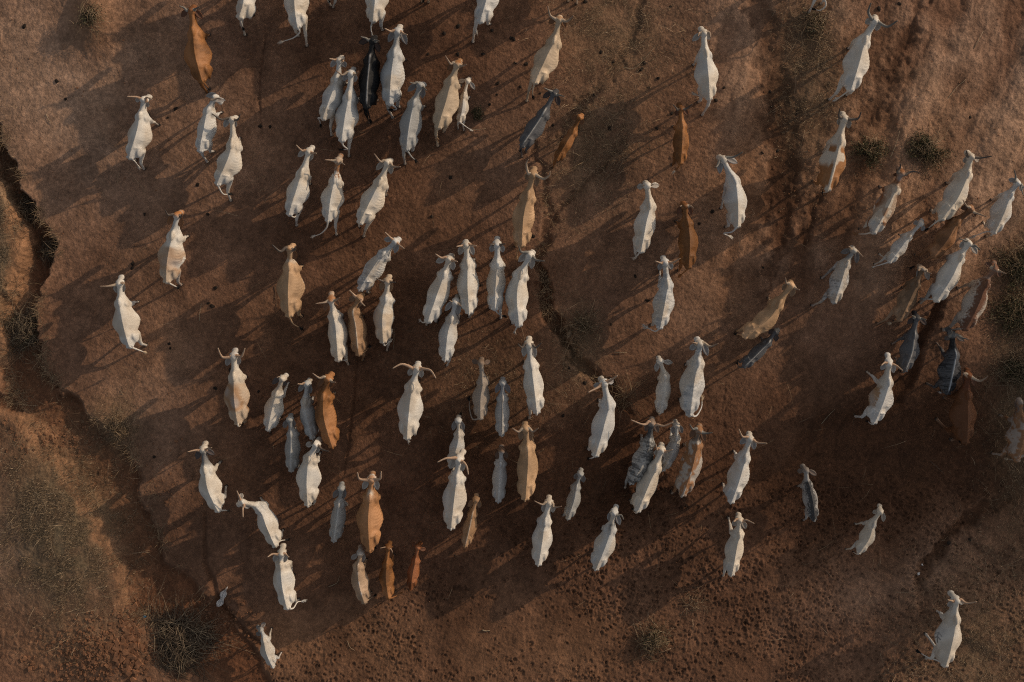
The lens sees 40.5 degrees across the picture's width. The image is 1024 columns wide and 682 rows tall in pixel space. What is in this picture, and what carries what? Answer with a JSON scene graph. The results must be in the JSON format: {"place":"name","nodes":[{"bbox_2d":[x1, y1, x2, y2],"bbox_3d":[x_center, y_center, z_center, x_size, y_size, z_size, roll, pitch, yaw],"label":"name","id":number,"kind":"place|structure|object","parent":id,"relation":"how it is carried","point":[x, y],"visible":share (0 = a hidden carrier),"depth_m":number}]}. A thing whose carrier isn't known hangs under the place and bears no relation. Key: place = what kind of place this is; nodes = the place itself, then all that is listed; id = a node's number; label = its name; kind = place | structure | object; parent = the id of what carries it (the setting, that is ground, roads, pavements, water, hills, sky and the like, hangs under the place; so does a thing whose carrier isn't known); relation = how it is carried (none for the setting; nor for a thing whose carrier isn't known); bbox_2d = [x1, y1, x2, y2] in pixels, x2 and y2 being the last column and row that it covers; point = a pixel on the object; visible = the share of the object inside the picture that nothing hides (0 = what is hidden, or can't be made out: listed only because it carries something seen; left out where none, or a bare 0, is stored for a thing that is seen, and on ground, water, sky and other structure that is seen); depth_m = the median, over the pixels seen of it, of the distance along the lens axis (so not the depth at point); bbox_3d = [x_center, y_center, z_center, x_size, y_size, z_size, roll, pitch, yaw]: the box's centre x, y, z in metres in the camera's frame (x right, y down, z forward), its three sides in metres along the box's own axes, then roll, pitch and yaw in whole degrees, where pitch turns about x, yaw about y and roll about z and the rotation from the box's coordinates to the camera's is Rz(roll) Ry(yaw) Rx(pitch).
{"place":"outdoors","nodes":[
{"label":"outdoors","id":0,"kind":"place"},
{"bbox_2d":[0,0,1023,681],"bbox_3d":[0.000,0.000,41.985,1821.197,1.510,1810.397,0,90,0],"label":"ground","id":1,"kind":"structure","parent":0,"point":[814,364],"depth_m":42.02},
{"bbox_2d":[3,290,43,370],"bbox_3d":[-14.748,-0.283,41.925,2.735,0.563,2.832,19,90,0],"label":"gully bush","id":2,"kind":"object","parent":1,"relation":"on","point":[19,328],"visible":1,"depth_m":42.04},
{"bbox_2d":[15,190,47,237],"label":"gully bush","id":3,"kind":"object","parent":1,"relation":"on","point":[29,209],"visible":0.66,"depth_m":42.25},
{"bbox_2d":[36,223,58,267],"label":"gully bush","id":4,"kind":"object","parent":1,"relation":"on","point":[46,252],"visible":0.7,"depth_m":42.31},
{"bbox_2d":[69,0,114,47],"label":"grass clump","id":5,"kind":"object","parent":1,"relation":"on","point":[88,17],"visible":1,"depth_m":41.55},
{"bbox_2d":[101,405,134,448],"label":"grass clump","id":6,"kind":"object","parent":1,"relation":"on","point":[114,429],"visible":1,"depth_m":41.87},
{"bbox_2d":[99,274,147,353],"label":"zebu cow","id":7,"kind":"object","parent":1,"relation":"on","point":[126,321],"visible":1,"depth_m":40.79},
{"bbox_2d":[125,94,160,169],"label":"zebu cow","id":8,"kind":"object","parent":1,"relation":"on","point":[139,135],"visible":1,"depth_m":40.79},
{"bbox_2d":[157,210,189,291],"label":"zebu cow","id":9,"kind":"object","parent":1,"relation":"on","point":[171,255],"visible":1,"depth_m":40.71},
{"bbox_2d":[131,576,254,681],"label":"bush","id":10,"kind":"object","parent":1,"relation":"on","point":[173,646],"visible":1,"depth_m":41.93},
{"bbox_2d":[179,4,212,92],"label":"zebu cow","id":11,"kind":"object","parent":1,"relation":"on","point":[197,55],"visible":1,"depth_m":40.63},
{"bbox_2d":[187,441,231,512],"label":"zebu cow","id":12,"kind":"object","parent":1,"relation":"on","point":[210,488],"visible":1,"depth_m":40.85},
{"bbox_2d":[195,92,224,162],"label":"zebu cow","id":13,"kind":"object","parent":1,"relation":"on","point":[207,129],"visible":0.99,"depth_m":40.85},
{"bbox_2d":[212,114,242,201],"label":"zebu cow","id":14,"kind":"object","parent":1,"relation":"on","point":[229,162],"visible":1,"depth_m":40.85},
{"bbox_2d":[217,348,249,426],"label":"zebu cow","id":15,"kind":"object","parent":1,"relation":"on","point":[236,396],"visible":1,"depth_m":40.73},
{"bbox_2d":[236,0,255,35],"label":"zebu cow","id":16,"kind":"object","parent":1,"relation":"on","point":[245,9],"visible":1,"depth_m":40.65},
{"bbox_2d":[236,491,290,547],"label":"zebu cow","id":17,"kind":"object","parent":1,"relation":"on","point":[267,522],"visible":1,"depth_m":40.91},
{"bbox_2d":[256,622,282,668],"bbox_3d":[-7.342,9.097,41.541,0.504,1.025,1.419,-20,90,0],"label":"zebu calf","id":18,"kind":"object","parent":1,"relation":"on","point":[267,652],"visible":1,"depth_m":41.24},
{"bbox_2d":[263,373,289,433],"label":"zebu cow","id":19,"kind":"object","parent":1,"relation":"on","point":[273,408],"visible":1,"depth_m":41.06},
{"bbox_2d":[267,543,306,609],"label":"zebu cow","id":20,"kind":"object","parent":1,"relation":"on","point":[284,580],"visible":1,"depth_m":40.77},
{"bbox_2d":[272,243,304,330],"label":"zebu cow","id":21,"kind":"object","parent":1,"relation":"on","point":[290,287],"visible":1,"depth_m":40.69},
{"bbox_2d":[283,413,300,472],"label":"zebu cow","id":22,"kind":"object","parent":1,"relation":"on","point":[292,450],"visible":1,"depth_m":41.06},
{"bbox_2d":[277,0,308,46],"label":"zebu cow","id":23,"kind":"object","parent":1,"relation":"on","point":[296,10],"visible":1,"depth_m":40.78},
{"bbox_2d":[285,145,316,226],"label":"zebu cow","id":24,"kind":"object","parent":1,"relation":"on","point":[298,192],"visible":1,"depth_m":40.84},
{"bbox_2d":[297,378,318,439],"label":"zebu cow","id":25,"kind":"object","parent":1,"relation":"on","point":[307,419],"visible":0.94,"depth_m":41.03},
{"bbox_2d":[296,437,328,507],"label":"zebu cow","id":26,"kind":"object","parent":1,"relation":"on","point":[308,477],"visible":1,"depth_m":40.80},
{"bbox_2d":[312,371,339,448],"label":"zebu cow","id":27,"kind":"object","parent":1,"relation":"on","point":[325,417],"visible":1,"depth_m":40.71},
{"bbox_2d":[311,153,344,237],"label":"zebu cow","id":28,"kind":"object","parent":1,"relation":"on","point":[332,198],"visible":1,"depth_m":40.90},
{"bbox_2d":[315,291,350,364],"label":"zebu cow","id":29,"kind":"object","parent":1,"relation":"on","point":[337,333],"visible":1,"depth_m":40.79},
{"bbox_2d":[318,55,347,135],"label":"zebu cow","id":30,"kind":"object","parent":1,"relation":"on","point":[333,93],"visible":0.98,"depth_m":40.87},
{"bbox_2d":[329,481,348,542],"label":"zebu cow","id":31,"kind":"object","parent":1,"relation":"on","point":[337,520],"visible":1,"depth_m":41.00},
{"bbox_2d":[335,67,358,157],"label":"zebu cow","id":32,"kind":"object","parent":1,"relation":"on","point":[346,116],"visible":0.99,"depth_m":40.80},
{"bbox_2d":[347,290,373,360],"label":"zebu cow","id":33,"kind":"object","parent":1,"relation":"on","point":[357,329],"visible":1,"depth_m":40.85},
{"bbox_2d":[351,544,376,604],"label":"zebu cow","id":34,"kind":"object","parent":1,"relation":"on","point":[360,581],"visible":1,"depth_m":41.02},
{"bbox_2d":[358,35,380,123],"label":"zebu cow","id":35,"kind":"object","parent":1,"relation":"on","point":[369,80],"visible":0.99,"depth_m":40.69},
{"bbox_2d":[356,471,382,552],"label":"zebu cow","id":36,"kind":"object","parent":1,"relation":"on","point":[369,517],"visible":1,"depth_m":40.66},
{"bbox_2d":[365,0,388,34],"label":"zebu cow","id":37,"kind":"object","parent":1,"relation":"on","point":[375,11],"visible":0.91,"depth_m":40.76},
{"bbox_2d":[356,153,400,237],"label":"zebu cow","id":38,"kind":"object","parent":1,"relation":"on","point":[372,201],"visible":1,"depth_m":40.74},
{"bbox_2d":[357,232,403,293],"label":"zebu cow","id":39,"kind":"object","parent":1,"relation":"on","point":[374,267],"visible":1,"depth_m":40.82},
{"bbox_2d":[373,274,395,350],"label":"zebu cow","id":40,"kind":"object","parent":1,"relation":"on","point":[383,316],"visible":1,"depth_m":40.83},
{"bbox_2d":[378,540,402,599],"bbox_3d":[-3.702,6.825,41.437,0.618,1.234,1.722,-11,90,0],"label":"zebu calf","id":41,"kind":"object","parent":1,"relation":"on","point":[386,577],"visible":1,"depth_m":41.05},
{"bbox_2d":[380,24,407,118],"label":"zebu cow","id":42,"kind":"object","parent":1,"relation":"on","point":[392,76],"visible":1,"depth_m":40.60},
{"bbox_2d":[399,81,426,164],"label":"zebu cow","id":43,"kind":"object","parent":1,"relation":"on","point":[410,123],"visible":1,"depth_m":40.70},
{"bbox_2d":[392,361,435,441],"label":"zebu cow","id":44,"kind":"object","parent":1,"relation":"on","point":[410,407],"visible":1,"depth_m":40.64},
{"bbox_2d":[407,541,425,590],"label":"zebu calf","id":45,"kind":"object","parent":1,"relation":"on","point":[413,571],"visible":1,"depth_m":41.21},
{"bbox_2d":[419,253,457,325],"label":"zebu cow","id":46,"kind":"object","parent":1,"relation":"on","point":[438,292],"visible":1,"depth_m":40.64},
{"bbox_2d":[433,55,466,146],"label":"zebu cow","id":47,"kind":"object","parent":1,"relation":"on","point":[446,102],"visible":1,"depth_m":40.64},
{"bbox_2d":[438,294,461,366],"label":"zebu cow","id":48,"kind":"object","parent":1,"relation":"on","point":[447,335],"visible":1,"depth_m":40.88},
{"bbox_2d":[437,448,468,530],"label":"zebu cow","id":49,"kind":"object","parent":1,"relation":"on","point":[454,497],"visible":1,"depth_m":40.64},
{"bbox_2d":[447,415,464,468],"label":"zebu calf","id":50,"kind":"object","parent":1,"relation":"on","point":[457,445],"visible":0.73,"depth_m":41.06},
{"bbox_2d":[456,77,474,130],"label":"zebu calf","id":51,"kind":"object","parent":1,"relation":"on","point":[462,109],"visible":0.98,"depth_m":41.24},
{"bbox_2d":[456,239,478,317],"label":"zebu cow","id":52,"kind":"object","parent":1,"relation":"on","point":[467,283],"visible":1,"depth_m":40.63},
{"bbox_2d":[461,493,481,547],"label":"zebu calf","id":53,"kind":"object","parent":1,"relation":"on","point":[469,528],"visible":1,"depth_m":41.08},
{"bbox_2d":[467,357,490,419],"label":"zebu cow","id":54,"kind":"object","parent":1,"relation":"on","point":[480,397],"visible":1,"depth_m":40.99},
{"bbox_2d":[471,0,498,42],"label":"zebu cow","id":55,"kind":"object","parent":1,"relation":"on","point":[483,11],"visible":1,"depth_m":40.72},
{"bbox_2d":[486,236,507,318],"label":"zebu cow","id":56,"kind":"object","parent":1,"relation":"on","point":[495,282],"visible":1,"depth_m":40.74},
{"bbox_2d":[492,444,507,503],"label":"zebu cow","id":57,"kind":"object","parent":1,"relation":"on","point":[499,478],"visible":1,"depth_m":40.96},
{"bbox_2d":[495,377,509,436],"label":"zebu cow","id":58,"kind":"object","parent":1,"relation":"on","point":[502,411],"visible":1,"depth_m":40.99},
{"bbox_2d":[0,4,1015,681],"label":"earth clods","id":59,"kind":"object","parent":1,"relation":"on","point":[124,654],"visible":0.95,"depth_m":41.85},
{"bbox_2d":[505,246,544,333],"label":"zebu cow","id":60,"kind":"object","parent":1,"relation":"on","point":[516,297],"visible":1,"depth_m":40.60},
{"bbox_2d":[512,421,538,501],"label":"zebu cow","id":61,"kind":"object","parent":1,"relation":"on","point":[527,467],"visible":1,"depth_m":40.64},
{"bbox_2d":[518,336,543,418],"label":"zebu cow","id":62,"kind":"object","parent":1,"relation":"on","point":[533,385],"visible":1,"depth_m":40.69},
{"bbox_2d":[512,159,550,259],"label":"zebu cow","id":63,"kind":"object","parent":1,"relation":"on","point":[523,217],"visible":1,"depth_m":40.58},
{"bbox_2d":[519,88,564,157],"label":"zebu cow","id":64,"kind":"object","parent":1,"relation":"on","point":[533,130],"visible":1,"depth_m":40.91},
{"bbox_2d":[531,495,561,566],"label":"zebu cow","id":65,"kind":"object","parent":1,"relation":"on","point":[542,536],"visible":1,"depth_m":40.80},
{"bbox_2d":[525,6,573,101],"bbox_3d":[1.077,-8.388,41.110,0.830,1.774,2.589,16,90,0],"label":"zebu cow","id":66,"kind":"object","parent":1,"relation":"on","point":[546,58],"visible":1,"depth_m":40.69},
{"bbox_2d":[552,113,583,167],"bbox_3d":[1.686,-5.997,41.426,0.400,1.169,1.787,26,90,0],"label":"zebu calf","id":67,"kind":"object","parent":1,"relation":"on","point":[566,143],"visible":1,"depth_m":41.06},
{"bbox_2d":[561,467,585,520],"bbox_3d":[1.878,4.563,41.463,0.417,1.172,1.626,13,90,0],"label":"zebu calf","id":68,"kind":"object","parent":1,"relation":"on","point":[573,501],"visible":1,"depth_m":41.10},
{"bbox_2d":[557,289,608,353],"bbox_3d":[2.241,-0.577,41.890,1.869,0.193,1.774,-25,90,0],"label":"dry shrub","id":69,"kind":"object","parent":1,"relation":"on","point":[585,327],"visible":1,"depth_m":41.93},
{"bbox_2d":[586,375,617,459],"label":"zebu cow","id":70,"kind":"object","parent":1,"relation":"on","point":[602,425],"visible":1,"depth_m":40.59},
{"bbox_2d":[591,504,623,570],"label":"zebu cow","id":71,"kind":"object","parent":1,"relation":"on","point":[604,546],"visible":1,"depth_m":40.85},
{"bbox_2d":[578,116,647,189],"bbox_3d":[3.151,-5.660,41.853,2.010,0.200,2.211,-40,90,0],"label":"grass clump","id":72,"kind":"object","parent":1,"relation":"on","point":[615,149],"visible":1,"depth_m":41.90},
{"bbox_2d":[595,366,655,433],"bbox_3d":[3.457,1.729,41.804,1.949,0.343,2.090,34,90,0],"label":"dry shrub","id":73,"kind":"object","parent":1,"relation":"on","point":[622,393],"visible":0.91,"depth_m":41.90},
{"bbox_2d":[630,180,658,259],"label":"zebu cow","id":74,"kind":"object","parent":1,"relation":"on","point":[644,224],"visible":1,"depth_m":40.69},
{"bbox_2d":[623,416,672,488],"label":"zebu cow","id":75,"kind":"object","parent":1,"relation":"on","point":[643,456],"visible":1,"depth_m":40.81},
{"bbox_2d":[629,442,672,513],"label":"zebu cow","id":76,"kind":"object","parent":1,"relation":"on","point":[646,486],"visible":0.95,"depth_m":40.73},
{"bbox_2d":[625,609,686,668],"bbox_3d":[4.418,9.037,41.806,2.015,0.442,2.013,0,90,0],"label":"dry shrub","id":77,"kind":"object","parent":1,"relation":"on","point":[653,641],"visible":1,"depth_m":41.91},
{"bbox_2d":[641,255,680,331],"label":"zebu cow","id":78,"kind":"object","parent":1,"relation":"on","point":[663,301],"visible":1,"depth_m":40.74},
{"bbox_2d":[654,355,672,415],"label":"zebu cow","id":79,"kind":"object","parent":1,"relation":"on","point":[663,390],"visible":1,"depth_m":40.97},
{"bbox_2d":[661,419,683,471],"bbox_3d":[4.789,3.138,41.488,0.466,1.224,1.620,16,90,0],"label":"zebu calf","id":80,"kind":"object","parent":1,"relation":"on","point":[676,428],"visible":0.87,"depth_m":41.10},
{"bbox_2d":[670,102,691,173],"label":"zebu cow","id":81,"kind":"object","parent":1,"relation":"on","point":[680,142],"visible":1,"depth_m":40.84},
{"bbox_2d":[674,201,697,277],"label":"zebu cow","id":82,"kind":"object","parent":1,"relation":"on","point":[688,241],"visible":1,"depth_m":40.70},
{"bbox_2d":[670,422,712,497],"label":"zebu cow","id":83,"kind":"object","parent":1,"relation":"on","point":[691,461],"visible":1,"depth_m":40.69},
{"bbox_2d":[678,584,715,623],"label":"dry shrub","id":84,"kind":"object","parent":1,"relation":"on","point":[694,603],"visible":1,"depth_m":42.01},
{"bbox_2d":[678,336,718,417],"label":"zebu cow","id":85,"kind":"object","parent":1,"relation":"on","point":[692,384],"visible":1,"depth_m":40.61},
{"bbox_2d":[691,26,718,115],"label":"zebu cow","id":86,"kind":"object","parent":1,"relation":"on","point":[706,74],"visible":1,"depth_m":40.61},
{"bbox_2d":[715,152,746,238],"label":"zebu cow","id":87,"kind":"object","parent":1,"relation":"on","point":[734,199],"visible":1,"depth_m":40.65},
{"bbox_2d":[721,512,753,576],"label":"zebu cow","id":88,"kind":"object","parent":1,"relation":"on","point":[734,547],"visible":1,"depth_m":40.93},
{"bbox_2d":[721,429,766,503],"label":"zebu cow","id":89,"kind":"object","parent":1,"relation":"on","point":[738,473],"visible":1,"depth_m":40.88},
{"bbox_2d":[736,327,779,368],"bbox_3d":[7.376,0.229,41.405,0.437,1.240,1.682,44,90,0],"label":"zebu calf","id":90,"kind":"object","parent":1,"relation":"on","point":[757,352],"visible":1,"depth_m":41.03},
{"bbox_2d":[733,278,799,338],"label":"zebu cow","id":91,"kind":"object","parent":1,"relation":"on","point":[764,320],"visible":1,"depth_m":40.67},
{"bbox_2d":[783,4,830,50],"bbox_3d":[9.080,-9.497,41.692,2.076,0.310,1.705,0,90,0],"label":"grass clump","id":92,"kind":"object","parent":1,"relation":"on","point":[816,23],"visible":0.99,"depth_m":41.76},
{"bbox_2d":[796,464,818,521],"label":"zebu cow","id":93,"kind":"object","parent":1,"relation":"on","point":[810,498],"visible":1,"depth_m":41.17},
{"bbox_2d":[811,108,861,194],"bbox_3d":[9.541,-5.546,41.028,0.800,1.880,2.452,16,90,0],"label":"zebu cow","id":94,"kind":"object","parent":1,"relation":"on","point":[832,162],"visible":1,"depth_m":40.55},
{"bbox_2d":[810,245,862,306],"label":"zebu cow","id":95,"kind":"object","parent":1,"relation":"on","point":[838,281],"visible":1,"depth_m":40.84},
{"bbox_2d":[827,3,897,101],"bbox_3d":[10.255,-8.298,40.897,0.936,1.919,2.780,22,90,0],"label":"zebu cow","id":96,"kind":"object","parent":1,"relation":"on","point":[855,62],"visible":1,"depth_m":40.44},
{"bbox_2d":[845,503,885,554],"bbox_3d":[10.641,5.630,41.524,0.570,1.155,1.691,22,90,0],"label":"zebu calf","id":97,"kind":"object","parent":1,"relation":"on","point":[864,542],"visible":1,"depth_m":41.18},
{"bbox_2d":[845,118,891,181],"bbox_3d":[10.823,-5.718,41.605,1.748,0.441,1.724,32,90,0],"label":"green shrub","id":98,"kind":"object","parent":1,"relation":"on","point":[869,151],"visible":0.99,"depth_m":41.66},
{"bbox_2d":[853,352,902,424],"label":"zebu cow","id":99,"kind":"object","parent":1,"relation":"on","point":[880,399],"visible":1,"depth_m":40.93},
{"bbox_2d":[852,164,918,234],"bbox_3d":[10.967,-4.022,40.914,0.710,1.819,2.390,31,90,0],"label":"zebu cow","id":100,"kind":"object","parent":1,"relation":"on","point":[884,207],"visible":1,"depth_m":40.46},
{"bbox_2d":[872,218,924,267],"bbox_3d":[11.530,-2.832,41.233,0.473,1.137,2.046,43,90,0],"label":"zebu calf","id":101,"kind":"object","parent":1,"relation":"on","point":[898,248],"visible":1,"depth_m":40.90},
{"bbox_2d":[875,264,931,324],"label":"zebu cow","id":102,"kind":"object","parent":1,"relation":"on","point":[907,296],"visible":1,"depth_m":40.85},
{"bbox_2d":[891,310,926,372],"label":"zebu cow","id":103,"kind":"object","parent":1,"relation":"on","point":[909,350],"visible":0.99,"depth_m":41.01},
{"bbox_2d":[889,113,959,189],"bbox_3d":[12.409,-5.756,41.582,2.366,0.406,2.631,0,90,0],"label":"green shrub","id":104,"kind":"object","parent":1,"relation":"on","point":[928,148],"visible":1,"depth_m":41.64},
{"bbox_2d":[915,590,976,667],"bbox_3d":[12.812,8.512,41.079,1.120,1.813,2.293,22,90,0],"label":"zebu cow","id":105,"kind":"object","parent":1,"relation":"on","point":[948,636],"visible":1,"depth_m":40.63},
{"bbox_2d":[906,200,986,270],"bbox_3d":[12.686,-3.077,41.109,2.637,1.588,0.854,-45,90,0],"label":"zebu cow","id":106,"kind":"object","parent":1,"relation":"on","point":[944,240],"visible":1,"depth_m":40.73},
{"bbox_2d":[925,327,968,394],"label":"zebu cow","id":107,"kind":"object","parent":1,"relation":"on","point":[949,370],"visible":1,"depth_m":40.95},
{"bbox_2d":[918,238,979,303],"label":"zebu cow","id":108,"kind":"object","parent":1,"relation":"on","point":[946,280],"visible":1,"depth_m":40.58},
{"bbox_2d":[923,150,991,230],"bbox_3d":[13.019,-4.338,40.932,0.766,1.867,2.628,23,90,0],"label":"zebu cow","id":109,"kind":"object","parent":1,"relation":"on","point":[951,203],"visible":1,"depth_m":40.46},
{"bbox_2d":[934,367,987,445],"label":"zebu cow","id":110,"kind":"object","parent":1,"relation":"on","point":[962,414],"visible":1,"depth_m":40.82},
{"bbox_2d":[941,260,1005,330],"bbox_3d":[13.664,-1.253,41.017,0.776,1.859,2.489,25,90,0],"label":"zebu cow","id":111,"kind":"object","parent":1,"relation":"on","point":[973,306],"visible":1,"depth_m":40.55},
{"bbox_2d":[969,170,1023,238],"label":"zebu cow","id":112,"kind":"object","parent":1,"relation":"on","point":[1000,211],"visible":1,"depth_m":40.74},
{"bbox_2d":[969,232,1023,305],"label":"dark bush","id":113,"kind":"object","parent":1,"relation":"on","point":[1016,266],"visible":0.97,"depth_m":41.85},
{"bbox_2d":[974,343,1023,409],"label":"dark bush","id":114,"kind":"object","parent":1,"relation":"on","point":[1018,370],"visible":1,"depth_m":41.96},
{"bbox_2d":[983,281,1023,356],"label":"dark bush","id":115,"kind":"object","parent":1,"relation":"on","point":[1017,312],"visible":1,"depth_m":41.87},
{"bbox_2d":[990,397,1023,462],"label":"zebu cow","id":116,"kind":"object","parent":1,"relation":"on","point":[1013,448],"visible":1,"depth_m":40.96},
{"bbox_2d":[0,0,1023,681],"bbox_3d":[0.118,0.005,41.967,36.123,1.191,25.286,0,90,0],"label":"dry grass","id":117,"kind":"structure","parent":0,"point":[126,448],"depth_m":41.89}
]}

